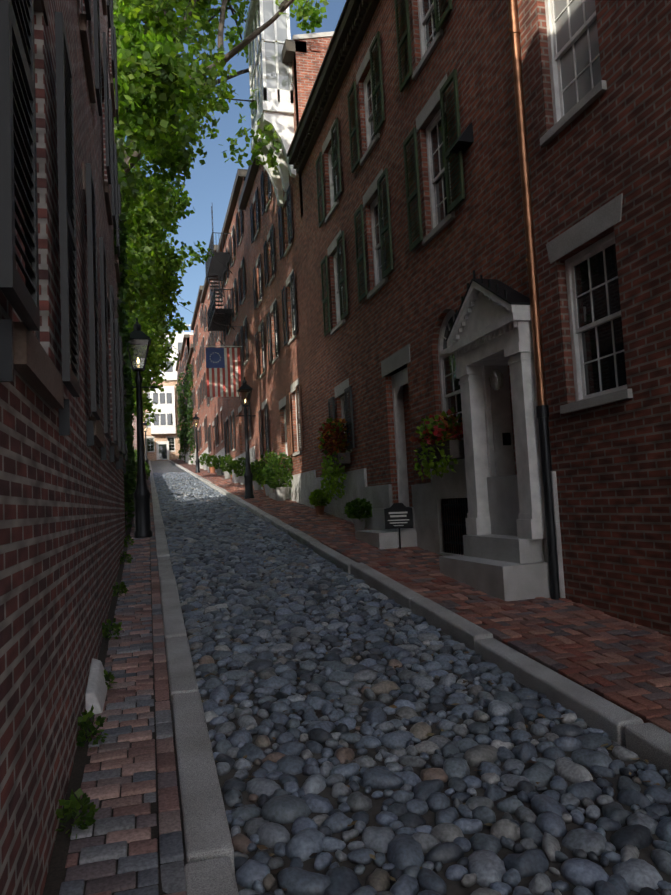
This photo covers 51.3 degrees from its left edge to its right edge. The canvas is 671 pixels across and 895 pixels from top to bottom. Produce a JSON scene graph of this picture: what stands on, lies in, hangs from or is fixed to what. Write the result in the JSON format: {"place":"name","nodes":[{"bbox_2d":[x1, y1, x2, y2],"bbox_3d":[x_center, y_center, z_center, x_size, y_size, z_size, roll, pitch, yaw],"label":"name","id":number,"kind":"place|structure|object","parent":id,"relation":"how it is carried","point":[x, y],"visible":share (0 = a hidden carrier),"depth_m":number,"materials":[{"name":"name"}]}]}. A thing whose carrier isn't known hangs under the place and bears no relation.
{"place":"outdoors","nodes":[
{"label":"outdoors","id":0,"kind":"place"},
{"bbox_2d":[43,500,134,894],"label":"dirt strip","id":1,"kind":"object","parent":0,"point":[54,878],"depth_m":3.34,"materials":[{"name":"brown soil"}]},
{"bbox_2d":[55,534,134,838],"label":"weeds","id":2,"kind":"object","parent":1,"relation":"on","point":[85,722],"visible":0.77,"depth_m":3.82,"materials":[{"name":"green plant"}]},
{"bbox_2d":[85,658,108,713],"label":"marble block","id":3,"kind":"structure","parent":1,"relation":"on","point":[96,692],"depth_m":4.44,"materials":[{"name":"white stone"}]},
{"bbox_2d":[59,538,159,894],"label":"sidewalk","id":4,"kind":"structure","parent":0,"point":[96,867],"depth_m":3.51,"materials":[{"name":"brick"}]},
{"bbox_2d":[129,479,149,540],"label":"sidewalk","id":5,"kind":"structure","parent":0,"point":[132,530],"depth_m":13.60,"materials":[{"name":"brick"}]},
{"bbox_2d":[125,318,157,537],"bbox_3d":[-3.585,-0.399,12.807,0.671,4.070,0.484,-2,-5,-15],"label":"gas lamp","id":6,"kind":"object","parent":5,"relation":"on","point":[137,338],"visible":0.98,"depth_m":12.72,"materials":[{"name":"black metal"}]},
{"bbox_2d":[150,543,184,894],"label":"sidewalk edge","id":7,"kind":"object","parent":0,"point":[162,892],"visible":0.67,"depth_m":3.51,"materials":[{"name":"red brick"}]},
{"bbox_2d":[150,460,185,472],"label":"road","id":8,"kind":"structure","parent":0,"point":[166,466],"depth_m":58.81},
{"bbox_2d":[123,154,213,424],"bbox_3d":[-7.580,-4.593,25.271,5.943,11.314,24.046,-2,-5,-15],"label":"tree","id":9,"kind":"object","parent":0,"point":[171,265],"depth_m":24.65,"materials":[{"name":"green plant"}]},
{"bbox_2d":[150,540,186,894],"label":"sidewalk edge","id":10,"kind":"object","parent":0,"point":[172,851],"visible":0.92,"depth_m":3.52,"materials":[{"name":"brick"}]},
{"bbox_2d":[148,459,207,473],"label":"sidewalk","id":11,"kind":"structure","parent":0,"point":[190,467],"depth_m":59.16,"materials":[{"name":"red brick"}]},
{"bbox_2d":[143,420,149,462],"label":"gas lamp","id":12,"kind":"object","parent":11,"relation":"on","point":[145,435],"visible":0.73,"depth_m":50.26,"materials":[{"name":"black metal"}]},
{"bbox_2d":[113,0,328,329],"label":"tree","id":13,"kind":"object","parent":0,"point":[155,82],"depth_m":16.09,"materials":[{"name":"green plant"}]},
{"bbox_2d":[125,0,345,331],"label":"sky","id":14,"kind":"structure","parent":0,"point":[211,183],"materials":[{"name":"blue"}]},
{"bbox_2d":[193,471,345,523],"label":"sidewalk","id":15,"kind":"structure","parent":0,"point":[288,509],"depth_m":18.24,"materials":[{"name":"brick"}]},
{"bbox_2d":[192,413,200,472],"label":"gas lamp","id":16,"kind":"object","parent":15,"relation":"on","point":[197,461],"visible":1,"depth_m":42.28,"materials":[{"name":"black metal"}]},
{"bbox_2d":[209,467,214,472],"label":"plant pot","id":17,"kind":"object","parent":15,"relation":"on","point":[212,469],"visible":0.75,"depth_m":41.34,"materials":[{"name":"orange ceramic"}]},
{"bbox_2d":[206,455,214,467],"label":"potted plant leaves","id":18,"kind":"object","parent":17,"relation":"on","point":[208,460],"depth_m":41.37,"materials":[{"name":"green plant"}]},
{"bbox_2d":[215,469,221,475],"bbox_3d":[-6.256,1.334,37.599,0.420,0.350,0.409,-2,-5,-15],"label":"plant pot","id":19,"kind":"object","parent":15,"relation":"on","point":[218,471],"visible":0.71,"depth_m":37.46,"materials":[{"name":"grey stone"}]},
{"bbox_2d":[224,471,230,478],"bbox_3d":[-5.211,1.334,33.722,0.420,0.350,0.409,-2,-5,-15],"label":"plant pot","id":20,"kind":"object","parent":15,"relation":"on","point":[227,475],"visible":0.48,"depth_m":33.58,"materials":[{"name":"grey stone"}]},
{"bbox_2d":[220,454,231,471],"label":"potted plant leaves","id":21,"kind":"object","parent":20,"relation":"on","point":[223,464],"visible":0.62,"depth_m":33.64,"materials":[{"name":"green plant"}]},
{"bbox_2d":[227,460,235,474],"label":"potted plant leaves","id":22,"kind":"object","parent":15,"relation":"on","point":[230,469],"depth_m":30.73,"materials":[{"name":"green plant"}]},
{"bbox_2d":[238,476,244,484],"bbox_3d":[-3.775,1.339,28.391,0.378,0.340,0.369,-2,-5,-15],"label":"plant pot","id":23,"kind":"object","parent":15,"relation":"on","point":[241,480],"visible":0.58,"depth_m":28.26,"materials":[{"name":"grey stone"}]},
{"bbox_2d":[232,457,245,476],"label":"potted plant leaves","id":24,"kind":"object","parent":23,"relation":"on","point":[237,470],"depth_m":28.32,"materials":[{"name":"green plant"}]},
{"bbox_2d":[236,377,255,498],"bbox_3d":[-2.673,-0.311,21.042,0.610,3.700,0.440,-2,-5,-15],"label":"gas lamp","id":25,"kind":"object","parent":15,"relation":"on","point":[248,474],"visible":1,"depth_m":20.96,"materials":[{"name":"black metal"}]},
{"bbox_2d":[253,481,260,489],"bbox_3d":[-2.756,1.339,24.611,0.378,0.340,0.369,-2,-5,-15],"label":"plant pot","id":26,"kind":"object","parent":15,"relation":"on","point":[256,486],"visible":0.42,"depth_m":24.48,"materials":[{"name":"grey stone"}]},
{"bbox_2d":[263,484,273,495],"bbox_3d":[-2.047,1.330,21.788,0.399,0.360,0.389,-2,-5,-15],"label":"plant pot","id":27,"kind":"object","parent":15,"relation":"on","point":[268,489],"visible":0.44,"depth_m":21.65,"materials":[{"name":"grey stone"}]},
{"bbox_2d":[273,487,287,500],"bbox_3d":[-1.548,1.321,19.740,0.420,0.380,0.409,-2,-5,-15],"label":"plant pot","id":28,"kind":"object","parent":15,"relation":"on","point":[280,493],"visible":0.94,"depth_m":19.60,"materials":[{"name":"grey stone"}]},
{"bbox_2d":[262,451,292,488],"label":"potted plant leaves","id":29,"kind":"object","parent":28,"relation":"on","point":[272,462],"depth_m":19.69,"materials":[{"name":"green plant"}]},
{"bbox_2d":[314,505,324,514],"bbox_3d":[-0.350,1.408,15.688,0.252,0.200,0.246,-2,-5,-15],"label":"plant pot","id":30,"kind":"object","parent":15,"relation":"on","point":[319,510],"visible":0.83,"depth_m":15.61,"materials":[{"name":"orange ceramic"}]},
{"bbox_2d":[308,489,329,507],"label":"potted plant leaves","id":31,"kind":"object","parent":30,"relation":"on","point":[315,496],"depth_m":15.63,"materials":[{"name":"green plant"}]},
{"bbox_2d":[125,464,670,894],"bbox_3d":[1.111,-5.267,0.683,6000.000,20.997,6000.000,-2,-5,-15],"label":"ground","id":32,"kind":"structure","parent":0,"point":[455,888],"depth_m":3.41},
{"bbox_2d":[0,0,127,894],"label":"building","id":33,"kind":"structure","parent":32,"relation":"on","point":[63,447],"depth_m":3.25,"materials":[{"name":"red brick"}]},
{"bbox_2d":[132,413,136,449],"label":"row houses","id":34,"kind":"structure","parent":32,"relation":"on","point":[134,425],"depth_m":59.86,"materials":[{"name":"red brick"}]},
{"bbox_2d":[143,377,179,460],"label":"building","id":35,"kind":"structure","parent":32,"relation":"on","point":[162,439],"depth_m":90.30,"materials":[{"name":"beige paint"}]},
{"bbox_2d":[150,325,193,376],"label":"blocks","id":36,"kind":"structure","parent":32,"relation":"on","point":[177,345],"depth_m":131.58,"materials":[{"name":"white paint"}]},
{"bbox_2d":[153,472,207,488],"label":"road cobbles","id":37,"kind":"object","parent":32,"relation":"on","point":[174,479],"visible":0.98,"depth_m":35.07,"materials":[{"name":"grey stone"}]},
{"bbox_2d":[175,363,195,463],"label":"vines","id":38,"kind":"object","parent":32,"relation":"on","point":[183,410],"visible":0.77,"depth_m":68.52,"materials":[{"name":"green plant"}]},
{"bbox_2d":[156,486,260,525],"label":"road cobbles","id":39,"kind":"object","parent":32,"relation":"on","point":[201,509],"visible":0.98,"depth_m":19.55,"materials":[{"name":"grey stone"}]},
{"bbox_2d":[176,169,255,482],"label":"row houses","id":40,"kind":"structure","parent":32,"relation":"on","point":[221,427],"depth_m":34.21,"materials":[{"name":"red brick"}]},
{"bbox_2d":[199,453,208,464],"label":"potted plant leaves","id":41,"kind":"object","parent":40,"relation":"attached to","point":[203,456],"depth_m":46.22,"materials":[{"name":"green plant"}]},
{"bbox_2d":[212,455,221,468],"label":"potted plant leaves","id":42,"kind":"object","parent":40,"relation":"attached to","point":[215,461],"depth_m":37.49,"materials":[{"name":"green plant"}]},
{"bbox_2d":[205,206,234,347],"bbox_3d":[-5.614,-8.527,33.469,0.880,6.800,4.000,-2,-5,-15],"label":"fire escape","id":43,"kind":"object","parent":40,"relation":"attached to","point":[215,266],"visible":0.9,"depth_m":33.03,"materials":[{"name":"black metal"}]},
{"bbox_2d":[204,346,241,396],"bbox_3d":[-4.548,-3.134,28.691,1.600,2.118,0.105,-2,-5,-15],"label":"flag","id":44,"kind":"object","parent":40,"relation":"attached to","point":[223,372],"visible":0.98,"depth_m":28.67,"materials":[{"name":"multicoloured fabric"}]},
{"bbox_2d":[164,519,401,628],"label":"road cobbles","id":45,"kind":"object","parent":32,"relation":"on","point":[242,604],"visible":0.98,"depth_m":8.97,"materials":[{"name":"grey stone"}]},
{"bbox_2d":[238,0,333,507],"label":"building","id":46,"kind":"structure","parent":32,"relation":"on","point":[284,68],"depth_m":19.46,"materials":[{"name":"red brick"}]},
{"bbox_2d":[127,264,247,326],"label":"overhead wires","id":47,"kind":"object","parent":46,"relation":"attached to","point":[184,307],"visible":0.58,"depth_m":17.10,"materials":[{"name":"black metal"}]},
{"bbox_2d":[250,460,263,480],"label":"potted plant leaves","id":48,"kind":"object","parent":46,"relation":"attached to","point":[253,463],"depth_m":24.54,"materials":[{"name":"green plant"}]},
{"bbox_2d":[254,450,278,483],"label":"potted plant leaves","id":49,"kind":"object","parent":46,"relation":"on","point":[258,470],"visible":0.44,"depth_m":21.77,"materials":[{"name":"green plant"}]},
{"bbox_2d":[266,466,287,487],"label":"potted plant leaves","id":50,"kind":"object","parent":46,"relation":"on","point":[274,484],"depth_m":20.44,"materials":[{"name":"green plant"}]},
{"bbox_2d":[158,489,660,890],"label":"dead leaves","id":51,"kind":"object","parent":32,"relation":"on","point":[275,871],"visible":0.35,"depth_m":4.23,"materials":[{"name":"brown plant"}]},
{"bbox_2d":[149,460,670,894],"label":"kerbs","id":52,"kind":"structure","parent":32,"relation":"on","point":[209,868],"depth_m":4.34,"materials":[{"name":"grey stone"}]},
{"bbox_2d":[287,0,564,600],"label":"building","id":53,"kind":"structure","parent":32,"relation":"on","point":[403,156],"depth_m":10.03,"materials":[{"name":"red brick"}]},
{"bbox_2d":[317,417,351,502],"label":"window box plants","id":54,"kind":"object","parent":53,"relation":"attached to","point":[334,434],"depth_m":14.21,"materials":[{"name":"green plant"}]},
{"bbox_2d":[327,452,350,466],"bbox_3d":[0.054,0.255,14.446,0.240,0.220,1.000,-2,-5,-15],"label":"window box","id":55,"kind":"object","parent":53,"relation":"attached to","point":[346,460],"visible":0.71,"depth_m":13.98,"materials":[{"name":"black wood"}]},
{"bbox_2d":[409,407,462,480],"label":"window box plants","id":56,"kind":"object","parent":53,"relation":"on","point":[443,427],"depth_m":9.16,"materials":[{"name":"green plant"}]},
{"bbox_2d":[489,369,503,390],"bbox_3d":[1.833,-0.772,7.959,0.170,0.250,0.162,-2,-5,-15],"label":"wreath","id":57,"kind":"object","parent":53,"relation":"on","point":[497,385],"visible":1,"depth_m":7.99,"materials":[{"name":"plant"}]},
{"bbox_2d":[508,0,559,599],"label":"downpipe","id":58,"kind":"object","parent":53,"relation":"attached to","point":[542,407],"visible":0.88,"depth_m":7.16,"materials":[{"name":"brown metal"}]},
{"bbox_2d":[186,606,670,894],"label":"road cobbles","id":59,"kind":"object","parent":32,"relation":"on","point":[486,751],"visible":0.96,"depth_m":3.62,"materials":[{"name":"grey stone"}]},
{"bbox_2d":[521,0,670,636],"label":"building","id":60,"kind":"structure","parent":32,"relation":"on","point":[598,74],"depth_m":6.22,"materials":[{"name":"red brick"}]},
{"bbox_2d":[288,521,670,733],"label":"sidewalk","id":61,"kind":"structure","parent":0,"point":[566,644],"depth_m":5.78,"materials":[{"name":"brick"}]},
{"bbox_2d":[353,518,366,530],"bbox_3d":[0.440,1.399,12.679,0.273,0.220,0.266,-2,-5,-15],"label":"plant pot","id":62,"kind":"object","parent":61,"relation":"on","point":[359,525],"visible":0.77,"depth_m":12.59,"materials":[{"name":"grey stone"}]},
{"bbox_2d":[344,498,372,520],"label":"potted plant leaves","id":63,"kind":"object","parent":62,"relation":"in","point":[352,509],"depth_m":12.61,"materials":[{"name":"green plant"}]},
{"bbox_2d":[384,503,412,548],"bbox_3d":[0.951,1.172,10.446,0.440,0.680,0.026,-5,-5,25],"label":"sign","id":64,"kind":"object","parent":61,"relation":"on","point":[398,515],"visible":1,"depth_m":10.44,"materials":[{"name":"black metal"}]},
{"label":"garden wall","id":65,"kind":"object","parent":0,"visible":0},
{"bbox_2d":[114,213,136,531],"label":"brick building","id":66,"kind":"structure","parent":65,"relation":"attached to","point":[130,479],"depth_m":12.33,"materials":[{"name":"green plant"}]},
{"bbox_2d":[135,464,150,479],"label":"potted plant leaves","id":67,"kind":"object","parent":65,"relation":"on","point":[147,471],"visible":0.23,"depth_m":28.82,"materials":[{"name":"green plant"}]},
{"bbox_3d":[-6.770,1.635,25.487,0.100,2.362,27.000,-2,-5,-15],"label":"sidewalk edge","id":68,"kind":"object","parent":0,"visible":0},
{"bbox_2d":[148,477,155,539],"bbox_3d":[-6.779,1.651,25.522,0.093,2.423,27.170,-2,-5,-15],"label":"sidewalk edge","id":69,"kind":"object","parent":68,"relation":"attached to","point":[152,520],"visible":0.79,"depth_m":16.61,"materials":[{"name":"stone"}]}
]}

